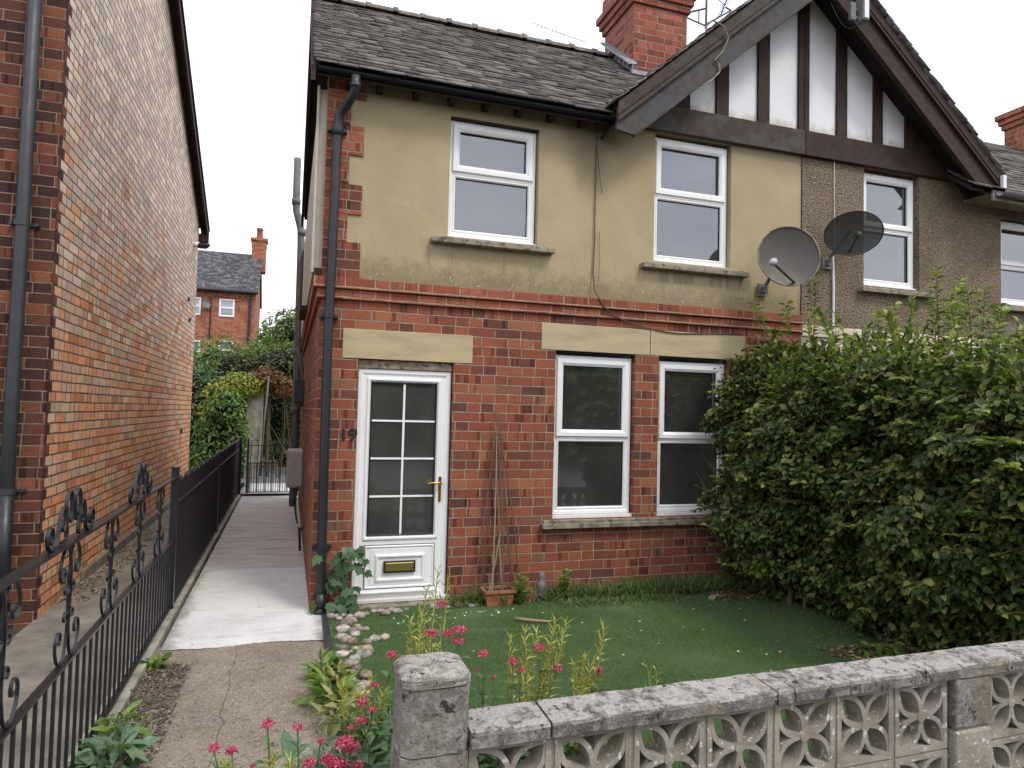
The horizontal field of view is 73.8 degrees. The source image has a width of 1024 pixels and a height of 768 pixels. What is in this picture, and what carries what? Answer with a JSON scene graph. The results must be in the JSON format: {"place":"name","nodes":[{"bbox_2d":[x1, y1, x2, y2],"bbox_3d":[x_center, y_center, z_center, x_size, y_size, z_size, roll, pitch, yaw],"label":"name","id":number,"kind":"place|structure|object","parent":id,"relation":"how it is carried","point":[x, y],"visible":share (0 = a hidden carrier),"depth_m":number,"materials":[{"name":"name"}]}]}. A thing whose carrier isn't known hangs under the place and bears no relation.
{"place":"outdoors","nodes":[
{"label":"outdoors","id":0,"kind":"place"},
{"bbox_2d":[0,483,242,767],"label":"passage","id":1,"kind":"object","parent":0,"point":[29,657],"visible":0.22,"depth_m":4.37,"materials":[{"name":"concrete"}]},
{"bbox_2d":[58,528,165,601],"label":"passage litter","id":2,"kind":"object","parent":1,"relation":"on","point":[95,580],"visible":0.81,"depth_m":6.46,"materials":[{"name":"brown plant"}]},
{"bbox_2d":[7,458,297,636],"bbox_3d":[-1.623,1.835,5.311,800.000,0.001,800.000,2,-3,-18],"label":"ground","id":3,"kind":"structure","parent":0,"point":[14,631],"depth_m":12.75,"materials":[{"name":"concrete"}]},
{"bbox_2d":[0,0,209,628],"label":"tall house","id":4,"kind":"structure","parent":3,"relation":"on","point":[104,217],"depth_m":6.08,"materials":[{"name":"orange brick"}]},
{"bbox_2d":[193,242,209,248],"bbox_3d":[-5.527,-2.468,12.156,0.304,0.125,0.128,1,-2,-1],"label":"security camera","id":5,"kind":"object","parent":4,"relation":"attached to","point":[199,245],"visible":1,"depth_m":12.11,"materials":[{"name":"white plastic"}]},
{"bbox_2d":[62,494,240,767],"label":"fence kerb","id":6,"kind":"structure","parent":3,"relation":"on","point":[155,645],"depth_m":4.71,"materials":[{"name":"concrete"}]},
{"bbox_2d":[0,463,180,767],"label":"front railing","id":7,"kind":"object","parent":6,"relation":"on","point":[167,552],"visible":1,"depth_m":3.04,"materials":[{"name":"black metal"}]},
{"bbox_2d":[174,437,242,602],"bbox_3d":[-3.714,1.350,8.665,0.080,1.040,7.200,2,-3,-18],"label":"side railing","id":8,"kind":"object","parent":6,"relation":"on","point":[209,489],"visible":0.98,"depth_m":7.02,"materials":[{"name":"black metal"}]},
{"bbox_2d":[188,388,250,471],"bbox_3d":[-5.821,1.093,13.422,1.281,2.055,0.956,2,-3,-18],"label":"ivy bush","id":9,"kind":"object","parent":3,"relation":"on","point":[223,430],"visible":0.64,"depth_m":13.37,"materials":[{"name":"green plant"}]},
{"bbox_2d":[195,371,265,435],"bbox_3d":[-5.994,0.890,14.487,1.395,2.351,0.792,3,-3,-34],"label":"climbing plant","id":10,"kind":"object","parent":3,"relation":"on","point":[233,379],"visible":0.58,"depth_m":14.42,"materials":[{"name":"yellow plant"}]},
{"bbox_2d":[193,228,267,358],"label":"distant house","id":11,"kind":"structure","parent":3,"relation":"on","point":[229,287],"depth_m":28.64,"materials":[{"name":"red brick"}]},
{"bbox_2d":[201,300,210,309],"bbox_3d":[-12.522,-3.255,27.989,0.269,0.361,0.434,1,-3,15],"label":"satellite dish","id":12,"kind":"object","parent":11,"relation":"attached to","point":[206,303],"visible":1,"depth_m":28.01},
{"bbox_2d":[219,299,234,316],"bbox_3d":[-11.897,-3.168,28.454,0.600,0.740,0.090,2,-3,-18],"label":"window","id":13,"kind":"structure","parent":11,"relation":"in","point":[223,307],"depth_m":28.42,"materials":[{"name":"white plastic"}]},
{"bbox_2d":[193,330,290,449],"bbox_3d":[-7.205,0.427,17.365,4.354,3.508,2.356,2,-3,-18],"label":"tall shrub","id":14,"kind":"object","parent":3,"relation":"on","point":[207,354],"visible":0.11,"depth_m":17.07,"materials":[{"name":"green plant"}]},
{"bbox_2d":[245,422,288,466],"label":"dark bush","id":15,"kind":"object","parent":3,"relation":"on","point":[284,459],"visible":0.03,"depth_m":17.74,"materials":[{"name":"green plant"}]},
{"bbox_2d":[246,306,294,352],"bbox_3d":[-6.539,-0.028,20.596,3.073,4.688,2.131,2,-3,-18],"label":"green tree","id":16,"kind":"object","parent":3,"relation":"on","point":[284,328],"visible":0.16,"depth_m":20.10,"materials":[{"name":"green plant"}]},
{"bbox_2d":[322,612,344,740],"bbox_3d":[-0.967,1.743,3.766,0.047,0.075,3.250,2,-3,-18],"label":"path edging","id":17,"kind":"object","parent":3,"relation":"on","point":[327,638],"visible":0.25,"depth_m":4.61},
{"bbox_2d":[390,652,470,767],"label":"gate pillar","id":18,"kind":"structure","parent":3,"relation":"on","point":[430,710],"depth_m":2.16,"materials":[{"name":"stone"}]},
{"bbox_2d":[298,0,811,614],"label":"brick house","id":19,"kind":"structure","parent":3,"relation":"on","point":[452,306],"depth_m":6.15,"materials":[{"name":"brick"}]},
{"bbox_2d":[286,448,303,523],"bbox_3d":[-2.857,1.327,8.946,0.212,0.938,0.460,2,-3,-18],"label":"meter box","id":20,"kind":"object","parent":19,"relation":"attached to","point":[294,467],"visible":0.99,"depth_m":8.77,"materials":[{"name":"plastic"}]},
{"bbox_2d":[289,157,305,505],"bbox_3d":[-3.409,-0.875,10.804,0.305,5.680,0.770,2,-3,-18],"label":"soil pipe","id":21,"kind":"object","parent":19,"relation":"attached to","point":[298,370],"visible":0.89,"depth_m":11.08,"materials":[{"name":"plastic"}]},
{"bbox_2d":[294,379,304,401],"bbox_3d":[-3.184,0.102,10.202,0.140,0.330,0.350,2,-3,-18],"label":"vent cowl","id":22,"kind":"object","parent":19,"relation":"attached to","point":[299,384],"visible":0.98,"depth_m":10.04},
{"bbox_2d":[298,526,304,550],"bbox_3d":[-2.261,1.655,7.319,0.078,0.269,0.028,2,-3,-18],"label":"standpipe","id":23,"kind":"object","parent":19,"relation":"attached to","point":[300,529],"visible":0.94,"depth_m":7.30,"materials":[{"name":"black plastic"}]},
{"bbox_2d":[351,368,450,603],"bbox_3d":[-0.905,0.828,5.635,0.803,1.888,0.137,2,-3,-18],"label":"door","id":24,"kind":"structure","parent":19,"relation":"in","point":[400,564],"depth_m":5.62,"materials":[{"name":"white plastic"}]},
{"bbox_2d":[448,120,535,244],"bbox_3d":[-0.173,-1.740,5.985,0.814,1.040,0.095,2,-3,-18],"label":"window","id":25,"kind":"structure","parent":19,"relation":"in","point":[526,180],"depth_m":5.97,"materials":[{"name":"white plastic"}]},
{"bbox_2d":[552,355,631,518],"bbox_3d":[0.723,0.477,6.202,0.799,1.452,0.095,2,-3,-18],"label":"window","id":26,"kind":"structure","parent":19,"relation":"in","point":[622,435],"depth_m":6.20,"materials":[{"name":"white plastic"}]},
{"bbox_2d":[592,123,741,334],"bbox_3d":[1.510,-1.457,6.408,1.606,1.968,0.067,2,-3,-18],"label":"cable","id":27,"kind":"object","parent":19,"relation":"attached to","point":[593,266],"visible":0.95,"depth_m":6.21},
{"bbox_2d":[597,150,601,280],"bbox_3d":[0.792,-1.538,6.201,0.060,1.200,0.014,2,-3,-18],"label":"loose wire","id":28,"kind":"object","parent":27,"relation":"hanging from","point":[599,231],"visible":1,"depth_m":6.20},
{"bbox_2d":[654,137,726,267],"bbox_3d":[1.716,-1.728,6.603,0.852,1.220,0.095,2,-3,-18],"label":"window","id":29,"kind":"structure","parent":19,"relation":"in","point":[718,202],"depth_m":6.62,"materials":[{"name":"white plastic"}]},
{"bbox_2d":[657,361,723,515],"bbox_3d":[1.694,0.518,6.519,0.776,1.445,0.095,2,-3,-18],"label":"window","id":30,"kind":"structure","parent":19,"relation":"in","point":[664,437],"depth_m":6.47,"materials":[{"name":"white plastic"}]},
{"bbox_2d":[684,0,731,28],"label":"tv aerial","id":31,"kind":"object","parent":19,"relation":"attached to","point":[705,9],"visible":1,"depth_m":8.07,"materials":[{"name":"metal"}]},
{"bbox_2d":[702,19,728,85],"bbox_3d":[1.864,-3.007,6.227,0.253,0.604,0.070,2,-3,-18],"label":"hanging wire","id":32,"kind":"object","parent":19,"relation":"hanging from","point":[716,58],"visible":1,"depth_m":6.23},
{"bbox_2d":[757,226,820,296],"bbox_3d":[2.404,-1.183,6.362,0.757,0.605,0.577,3,-3,-35],"label":"satellite dish","id":33,"kind":"object","parent":19,"relation":"attached to","point":[789,256],"visible":1,"depth_m":6.38,"materials":[{"name":"metal"}]},
{"bbox_2d":[467,640,1023,767],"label":"screen block wall","id":34,"kind":"structure","parent":3,"relation":"on","point":[960,707],"depth_m":2.68,"materials":[{"name":"concrete"}]},
{"bbox_2d":[800,0,1023,362],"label":"attached house","id":35,"kind":"structure","parent":3,"relation":"on","point":[912,161],"depth_m":7.24,"materials":[{"name":"beige paint"}]},
{"bbox_2d":[831,0,868,28],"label":"floodlight","id":36,"kind":"object","parent":35,"relation":"attached to","point":[859,11],"visible":1,"depth_m":6.62,"materials":[{"name":"white plastic"}]},
{"bbox_2d":[821,210,883,269],"bbox_3d":[3.292,-1.431,6.732,0.504,0.494,0.550,3,-3,-36],"label":"satellite dish","id":37,"kind":"object","parent":35,"relation":"attached to","point":[853,233],"visible":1,"depth_m":6.72,"materials":[{"name":"grey"}]},
{"bbox_2d":[864,173,916,289],"bbox_3d":[4.032,-1.630,7.359,0.772,1.230,0.095,2,-3,-18],"label":"window","id":38,"kind":"structure","parent":35,"relation":"in","point":[905,231],"depth_m":7.42,"materials":[{"name":"white plastic"}]},
{"bbox_2d":[1001,221,1023,305],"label":"window","id":39,"kind":"structure","parent":35,"relation":"in","point":[1006,265],"depth_m":7.91,"materials":[{"name":"white plastic"}]},
{"bbox_2d":[103,640,338,767],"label":"front path","id":40,"kind":"structure","parent":0,"point":[236,695],"depth_m":3.63,"materials":[{"name":"concrete"}]},
{"bbox_2d":[68,719,161,767],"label":"dock weed","id":41,"kind":"object","parent":40,"relation":"on","point":[129,745],"visible":1,"depth_m":2.93,"materials":[{"name":"green plant"}]},
{"bbox_2d":[89,699,154,739],"bbox_3d":[-1.851,1.622,3.196,0.271,0.204,0.299,-1,-3,41],"label":"dock weed","id":42,"kind":"object","parent":40,"relation":"on","point":[105,725],"visible":0.57,"depth_m":3.19,"materials":[{"name":"green plant"}]},
{"bbox_2d":[100,662,192,767],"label":"debris","id":43,"kind":"object","parent":40,"relation":"on","point":[151,706],"visible":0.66,"depth_m":3.65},
{"bbox_2d":[139,652,171,670],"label":"dandelion weed","id":44,"kind":"object","parent":40,"relation":"on","point":[152,662],"visible":0.92,"depth_m":4.09,"materials":[{"name":"green plant"}]},
{"bbox_2d":[208,743,259,767],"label":"red valerian","id":45,"kind":"object","parent":40,"relation":"on","point":[232,749],"visible":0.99,"depth_m":2.27,"materials":[{"name":"pink plant"}]},
{"bbox_2d":[220,745,300,767],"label":"wild mustard","id":46,"kind":"object","parent":40,"relation":"on","point":[266,764],"visible":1,"depth_m":2.32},
{"bbox_2d":[254,718,343,767],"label":"red valerian","id":47,"kind":"object","parent":40,"relation":"on","point":[288,744],"visible":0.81,"depth_m":2.43,"materials":[{"name":"pink plant"}]},
{"bbox_2d":[298,646,351,684],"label":"plantain weed","id":48,"kind":"object","parent":40,"relation":"on","point":[330,656],"visible":0.64,"depth_m":4.00,"materials":[{"name":"green plant"}]},
{"bbox_2d":[291,664,364,708],"bbox_3d":[-0.987,1.620,3.663,0.392,0.207,0.388,2,-3,-18],"label":"tall dock","id":49,"kind":"object","parent":40,"relation":"on","point":[317,689],"visible":0.64,"depth_m":3.62,"materials":[{"name":"green plant"}]},
{"bbox_2d":[301,734,389,767],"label":"red valerian","id":50,"kind":"object","parent":40,"relation":"on","point":[350,744],"visible":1,"depth_m":2.37,"materials":[{"name":"pink plant"}]},
{"bbox_2d":[161,567,323,650],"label":"path","id":51,"kind":"structure","parent":0,"point":[224,608],"depth_m":5.25,"materials":[{"name":"concrete"}]},
{"bbox_2d":[202,496,304,571],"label":"side path","id":52,"kind":"structure","parent":0,"point":[259,532],"depth_m":8.23,"materials":[{"name":"concrete"}]},
{"bbox_2d":[241,467,285,482],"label":"gravel yard","id":53,"kind":"structure","parent":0,"point":[243,480],"depth_m":14.90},
{"bbox_2d":[189,361,255,474],"bbox_3d":[-6.733,0.827,14.707,2.344,2.700,2.006,2,-3,-18],"label":"laurel bush","id":54,"kind":"object","parent":53,"relation":"on","point":[200,379],"visible":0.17,"depth_m":14.51,"materials":[{"name":"green plant"}]},
{"bbox_2d":[240,394,245,477],"bbox_3d":[-5.804,1.142,14.652,0.115,1.860,0.060,2,-3,-18],"label":"timber post","id":55,"kind":"object","parent":53,"relation":"on","point":[243,434],"visible":0.08,"depth_m":14.64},
{"bbox_2d":[204,338,302,456],"bbox_3d":[-5.778,0.538,15.885,2.816,3.199,2.115,2,-3,-18],"label":"arch hedge","id":56,"kind":"object","parent":53,"relation":"on","point":[281,360],"visible":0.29,"depth_m":15.46,"materials":[{"name":"green plant"}]},
{"bbox_2d":[243,393,263,477],"bbox_3d":[-5.617,1.139,14.829,0.360,1.890,0.160,2,-3,-18],"label":"concrete slab post","id":57,"kind":"object","parent":53,"relation":"on","point":[254,412],"visible":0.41,"depth_m":14.78,"materials":[{"name":"concrete"}]},
{"bbox_2d":[259,376,269,475],"bbox_3d":[-5.321,0.899,14.660,0.144,2.152,0.044,2,-3,-18],"label":"leaning pole","id":58,"kind":"object","parent":53,"relation":"on","point":[264,418],"visible":0.95,"depth_m":14.64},
{"bbox_2d":[265,397,270,476],"bbox_3d":[-5.433,1.199,15.177,0.070,1.810,0.070,2,-3,-18],"label":"arch post","id":59,"kind":"object","parent":53,"relation":"on","point":[267,429],"visible":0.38,"depth_m":15.15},
{"bbox_2d":[248,364,292,477],"bbox_3d":[-5.299,0.834,14.980,1.109,2.534,0.744,2,-3,-18],"label":"russet vine","id":60,"kind":"object","parent":53,"relation":"on","point":[276,382],"visible":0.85,"depth_m":14.94,"materials":[{"name":"brown plant"}]},
{"bbox_2d":[241,483,288,493],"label":"yard path","id":61,"kind":"structure","parent":0,"point":[262,488],"depth_m":12.91,"materials":[{"name":"concrete"}]},
{"bbox_2d":[245,439,249,495],"bbox_3d":[-4.744,1.492,12.249,0.045,1.010,0.100,2,-3,-18],"label":"gate post","id":62,"kind":"object","parent":61,"relation":"on","point":[248,466],"visible":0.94,"depth_m":12.21,"materials":[{"name":"metal"}]},
{"bbox_2d":[241,438,290,492],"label":"alley gate","id":63,"kind":"structure","parent":62,"relation":"attached to","point":[272,468],"depth_m":12.23,"materials":[{"name":"black metal"}]},
{"bbox_2d":[183,0,1023,344],"label":"sky","id":64,"kind":"structure","parent":0,"point":[249,58],"materials":[{"name":"white"}]},
{"bbox_2d":[328,588,910,767],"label":"lawn","id":65,"kind":"structure","parent":0,"point":[507,614],"depth_m":4.79,"materials":[{"name":"plant"}]},
{"bbox_2d":[304,661,360,698],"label":"wilted weed","id":66,"kind":"object","parent":65,"relation":"on","point":[339,675],"visible":0.51,"depth_m":3.85,"materials":[{"name":"green plant"}]},
{"bbox_2d":[310,545,372,615],"bbox_3d":[-1.308,1.528,5.250,0.464,0.550,0.190,3,-3,-27],"label":"ivy","id":67,"kind":"object","parent":65,"relation":"on","point":[345,599],"visible":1,"depth_m":5.25,"materials":[{"name":"green plant"}]},
{"bbox_2d":[308,682,375,739],"bbox_3d":[-0.839,1.631,3.410,0.357,0.197,0.372,2,-3,-18],"label":"wilted dock","id":68,"kind":"object","parent":65,"relation":"on","point":[330,714],"visible":0.64,"depth_m":3.36,"materials":[{"name":"green plant"}]},
{"bbox_2d":[335,650,349,656],"bbox_3d":[-1.087,1.728,4.361,0.101,0.049,0.076,2,-3,-18],"label":"pebble","id":69,"kind":"object","parent":65,"relation":"on","point":[343,652],"visible":0.58,"depth_m":4.34,"materials":[{"name":"stone"}]},
{"bbox_2d":[339,619,351,626],"bbox_3d":[-1.211,1.750,4.963,0.098,0.064,0.087,2,-3,-18],"label":"pebble","id":70,"kind":"object","parent":65,"relation":"on","point":[347,622],"visible":0.55,"depth_m":4.95,"materials":[{"name":"stone"}]},
{"bbox_2d":[343,658,359,668],"bbox_3d":[-0.989,1.721,4.195,0.109,0.061,0.086,2,-3,-18],"label":"pebble","id":71,"kind":"object","parent":65,"relation":"on","point":[355,660],"visible":0.65,"depth_m":4.18,"materials":[{"name":"stone"}]},
{"bbox_2d":[347,637,357,643],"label":"pebble","id":72,"kind":"object","parent":65,"relation":"on","point":[353,640],"visible":0.73,"depth_m":4.59,"materials":[{"name":"stone"}]},
{"bbox_2d":[312,687,393,756],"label":"green undergrowth","id":73,"kind":"object","parent":65,"relation":"on","point":[387,711],"visible":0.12,"depth_m":3.35,"materials":[{"name":"green plant"}]},
{"bbox_2d":[322,706,390,767],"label":"red valerian","id":74,"kind":"object","parent":65,"relation":"on","point":[361,720],"visible":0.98,"depth_m":2.58,"materials":[{"name":"pink plant"}]},
{"bbox_2d":[353,611,365,618],"bbox_3d":[-1.161,1.763,5.190,0.103,0.063,0.069,2,-3,-18],"label":"pebble","id":75,"kind":"object","parent":65,"relation":"on","point":[359,614],"visible":0.88,"depth_m":5.17,"materials":[{"name":"stone"}]},
{"bbox_2d":[328,650,397,767],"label":"red valerian","id":76,"kind":"object","parent":65,"relation":"on","point":[381,733],"visible":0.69,"depth_m":2.75,"materials":[{"name":"pink plant"}]},
{"bbox_2d":[335,668,391,746],"bbox_3d":[-0.610,1.436,2.779,0.262,0.525,0.144,1,-2,9],"label":"wild mustard","id":77,"kind":"object","parent":65,"relation":"on","point":[344,707],"visible":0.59,"depth_m":2.78,"materials":[{"name":"plant"}]},
{"bbox_2d":[356,648,372,657],"bbox_3d":[-0.945,1.729,4.358,0.109,0.071,0.080,2,-3,-18],"label":"pebble","id":78,"kind":"object","parent":65,"relation":"on","point":[364,653],"visible":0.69,"depth_m":4.33,"materials":[{"name":"stone"}]},
{"bbox_2d":[357,644,373,651],"bbox_3d":[-0.953,1.732,4.428,0.111,0.073,0.088,2,-3,-18],"label":"pebble","id":79,"kind":"object","parent":65,"relation":"on","point":[369,647],"visible":0.41,"depth_m":4.42,"materials":[{"name":"stone"}]},
{"bbox_2d":[359,670,372,678],"bbox_3d":[-0.865,1.721,4.038,0.082,0.050,0.080,2,-3,-18],"label":"pebble","id":80,"kind":"object","parent":65,"relation":"on","point":[364,674],"visible":0.88,"depth_m":4.01,"materials":[{"name":"stone"}]},
{"bbox_2d":[369,634,380,641],"bbox_3d":[-0.939,1.745,4.674,0.085,0.046,0.080,2,-3,-18],"label":"pebble","id":81,"kind":"object","parent":65,"relation":"on","point":[375,637],"visible":0.94,"depth_m":4.65,"materials":[{"name":"stone"}]},
{"bbox_2d":[401,608,449,654],"bbox_3d":[-0.381,1.328,2.875,0.231,0.758,0.136,1,-2,3],"label":"wild mustard","id":82,"kind":"object","parent":65,"relation":"on","point":[415,638],"visible":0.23,"depth_m":2.91,"materials":[{"name":"plant"}]},
{"bbox_2d":[414,564,451,653],"bbox_3d":[-0.372,1.280,3.189,0.196,0.882,0.093,2,-3,-18],"label":"wild mustard","id":83,"kind":"object","parent":65,"relation":"on","point":[434,607],"visible":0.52,"depth_m":3.22,"materials":[{"name":"plant"}]},
{"bbox_2d":[425,600,488,767],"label":"red valerian","id":84,"kind":"object","parent":65,"relation":"on","point":[458,628],"visible":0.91,"depth_m":2.67,"materials":[{"name":"pink plant"}]},
{"bbox_2d":[470,649,506,767],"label":"red valerian","id":85,"kind":"object","parent":65,"relation":"on","point":[485,697],"visible":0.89,"depth_m":2.67,"materials":[{"name":"pink plant"}]},
{"bbox_2d":[480,585,515,606],"bbox_3d":[-0.118,1.758,5.643,0.266,0.136,0.176,2,-3,-18],"label":"trough planter","id":86,"kind":"object","parent":65,"relation":"on","point":[492,600],"visible":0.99,"depth_m":5.58,"materials":[{"name":"ceramic"}]},
{"bbox_2d":[472,412,519,595],"bbox_3d":[-0.092,1.003,5.725,0.428,1.544,0.171,2,-3,-18],"label":"cane wigwam","id":87,"kind":"object","parent":86,"relation":"in","point":[497,473],"visible":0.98,"depth_m":5.74,"materials":[{"name":"wood"}]},
{"bbox_2d":[481,657,530,767],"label":"red valerian","id":88,"kind":"object","parent":65,"relation":"on","point":[512,687],"visible":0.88,"depth_m":2.66,"materials":[{"name":"pink plant"}]},
{"bbox_2d":[513,572,532,604],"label":"bushy weed","id":89,"kind":"object","parent":65,"relation":"on","point":[522,594],"visible":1,"depth_m":5.62,"materials":[{"name":"green plant"}]},
{"bbox_2d":[522,587,536,602],"bbox_3d":[0.122,1.783,5.742,0.140,0.105,0.130,2,-3,-18],"label":"plant pot","id":90,"kind":"object","parent":65,"relation":"on","point":[533,594],"visible":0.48,"depth_m":5.70,"materials":[{"name":"ceramic"}]},
{"bbox_2d":[515,616,552,622],"bbox_3d":[0.165,1.789,5.175,0.289,0.028,0.042,1,-2,7],"label":"stick","id":91,"kind":"object","parent":65,"relation":"on","point":[527,619],"visible":0.95,"depth_m":5.16,"materials":[{"name":"wood"}]},
{"bbox_2d":[503,611,574,750],"bbox_3d":[0.098,1.318,2.731,0.311,0.790,0.131,2,-3,-18],"label":"wild mustard","id":92,"kind":"object","parent":65,"relation":"on","point":[545,666],"visible":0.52,"depth_m":2.75,"materials":[{"name":"plant"}]},
{"bbox_2d":[536,572,548,601],"bbox_3d":[0.251,1.721,5.792,0.110,0.250,0.107,2,-3,-18],"label":"garden ornament","id":93,"kind":"object","parent":65,"relation":"on","point":[541,584],"visible":0.7,"depth_m":5.76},
{"bbox_2d":[520,643,568,758],"bbox_3d":[0.077,1.379,2.750,0.376,0.669,0.440,2,-3,-18],"label":"red valerian","id":94,"kind":"object","parent":65,"relation":"on","point":[540,647],"visible":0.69,"depth_m":2.75,"materials":[{"name":"pink plant"}]},
{"bbox_2d":[356,606,771,696],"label":"white chips","id":95,"kind":"object","parent":65,"relation":"on","point":[532,634],"visible":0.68,"depth_m":5.14,"materials":[{"name":"stone"}]},
{"bbox_2d":[557,567,572,597],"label":"leafy weed","id":96,"kind":"object","parent":65,"relation":"on","point":[563,587],"visible":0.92,"depth_m":5.81,"materials":[{"name":"green plant"}]},
{"bbox_2d":[561,666,611,764],"bbox_3d":[0.268,1.437,2.771,0.361,0.564,0.410,1,-2,9],"label":"red valerian","id":97,"kind":"object","parent":65,"relation":"on","point":[569,744],"visible":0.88,"depth_m":2.80,"materials":[{"name":"pink plant"}]},
{"bbox_2d":[565,617,612,756],"bbox_3d":[0.303,1.346,2.794,0.233,0.749,0.117,3,-3,-39],"label":"wild mustard","id":98,"kind":"object","parent":65,"relation":"on","point":[576,746],"visible":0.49,"depth_m":2.80,"materials":[{"name":"plant"}]},
{"bbox_2d":[437,570,753,608],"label":"long grass","id":99,"kind":"structure","parent":65,"relation":"on","point":[692,585],"depth_m":6.00,"materials":[{"name":"plant"}]},
{"bbox_2d":[539,590,695,607],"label":"short grass","id":100,"kind":"structure","parent":65,"relation":"on","point":[625,599],"depth_m":5.79,"materials":[{"name":"plant"}]},
{"bbox_2d":[643,663,661,744],"bbox_3d":[0.584,1.434,2.767,0.129,0.583,0.094,2,-3,-18],"label":"wild mustard","id":101,"kind":"object","parent":65,"relation":"on","point":[651,685],"visible":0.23,"depth_m":2.78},
{"bbox_2d":[487,594,845,696],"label":"fallen leaves","id":102,"kind":"object","parent":65,"relation":"on","point":[694,674],"visible":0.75,"depth_m":5.02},
{"bbox_2d":[817,637,915,661],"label":"brown litter","id":103,"kind":"object","parent":65,"relation":"on","point":[852,652],"visible":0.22,"depth_m":4.64,"materials":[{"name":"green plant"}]},
{"bbox_2d":[854,632,929,657],"bbox_3d":[2.471,1.787,4.616,0.590,0.131,0.481,2,-3,-18],"label":"ivy patch","id":104,"kind":"object","parent":65,"relation":"on","point":[890,649],"visible":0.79,"depth_m":4.59,"materials":[{"name":"green plant"}]},
{"bbox_2d":[876,634,945,653],"bbox_3d":[2.908,1.813,4.710,0.761,0.070,0.463,2,-2,-4],"label":"twig pile","id":105,"kind":"object","parent":65,"relation":"on","point":[919,647],"visible":0.24,"depth_m":4.65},
{"bbox_2d":[481,586,896,636],"bbox_3d":[2.236,1.858,4.837,6.760,0.001,3.300,2,-3,-18],"label":"garden bed","id":106,"kind":"object","parent":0,"point":[813,606],"visible":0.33,"depth_m":5.82,"materials":[{"name":"soil"}]},
{"bbox_2d":[700,585,769,601],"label":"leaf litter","id":107,"kind":"object","parent":106,"relation":"on","point":[737,597],"visible":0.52,"depth_m":6.07,"materials":[{"name":"brown plant"}]},
{"bbox_2d":[689,266,1023,652],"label":"beech hedge","id":108,"kind":"object","parent":106,"relation":"on","point":[880,488],"visible":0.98,"depth_m":4.84,"materials":[{"name":"green plant"}]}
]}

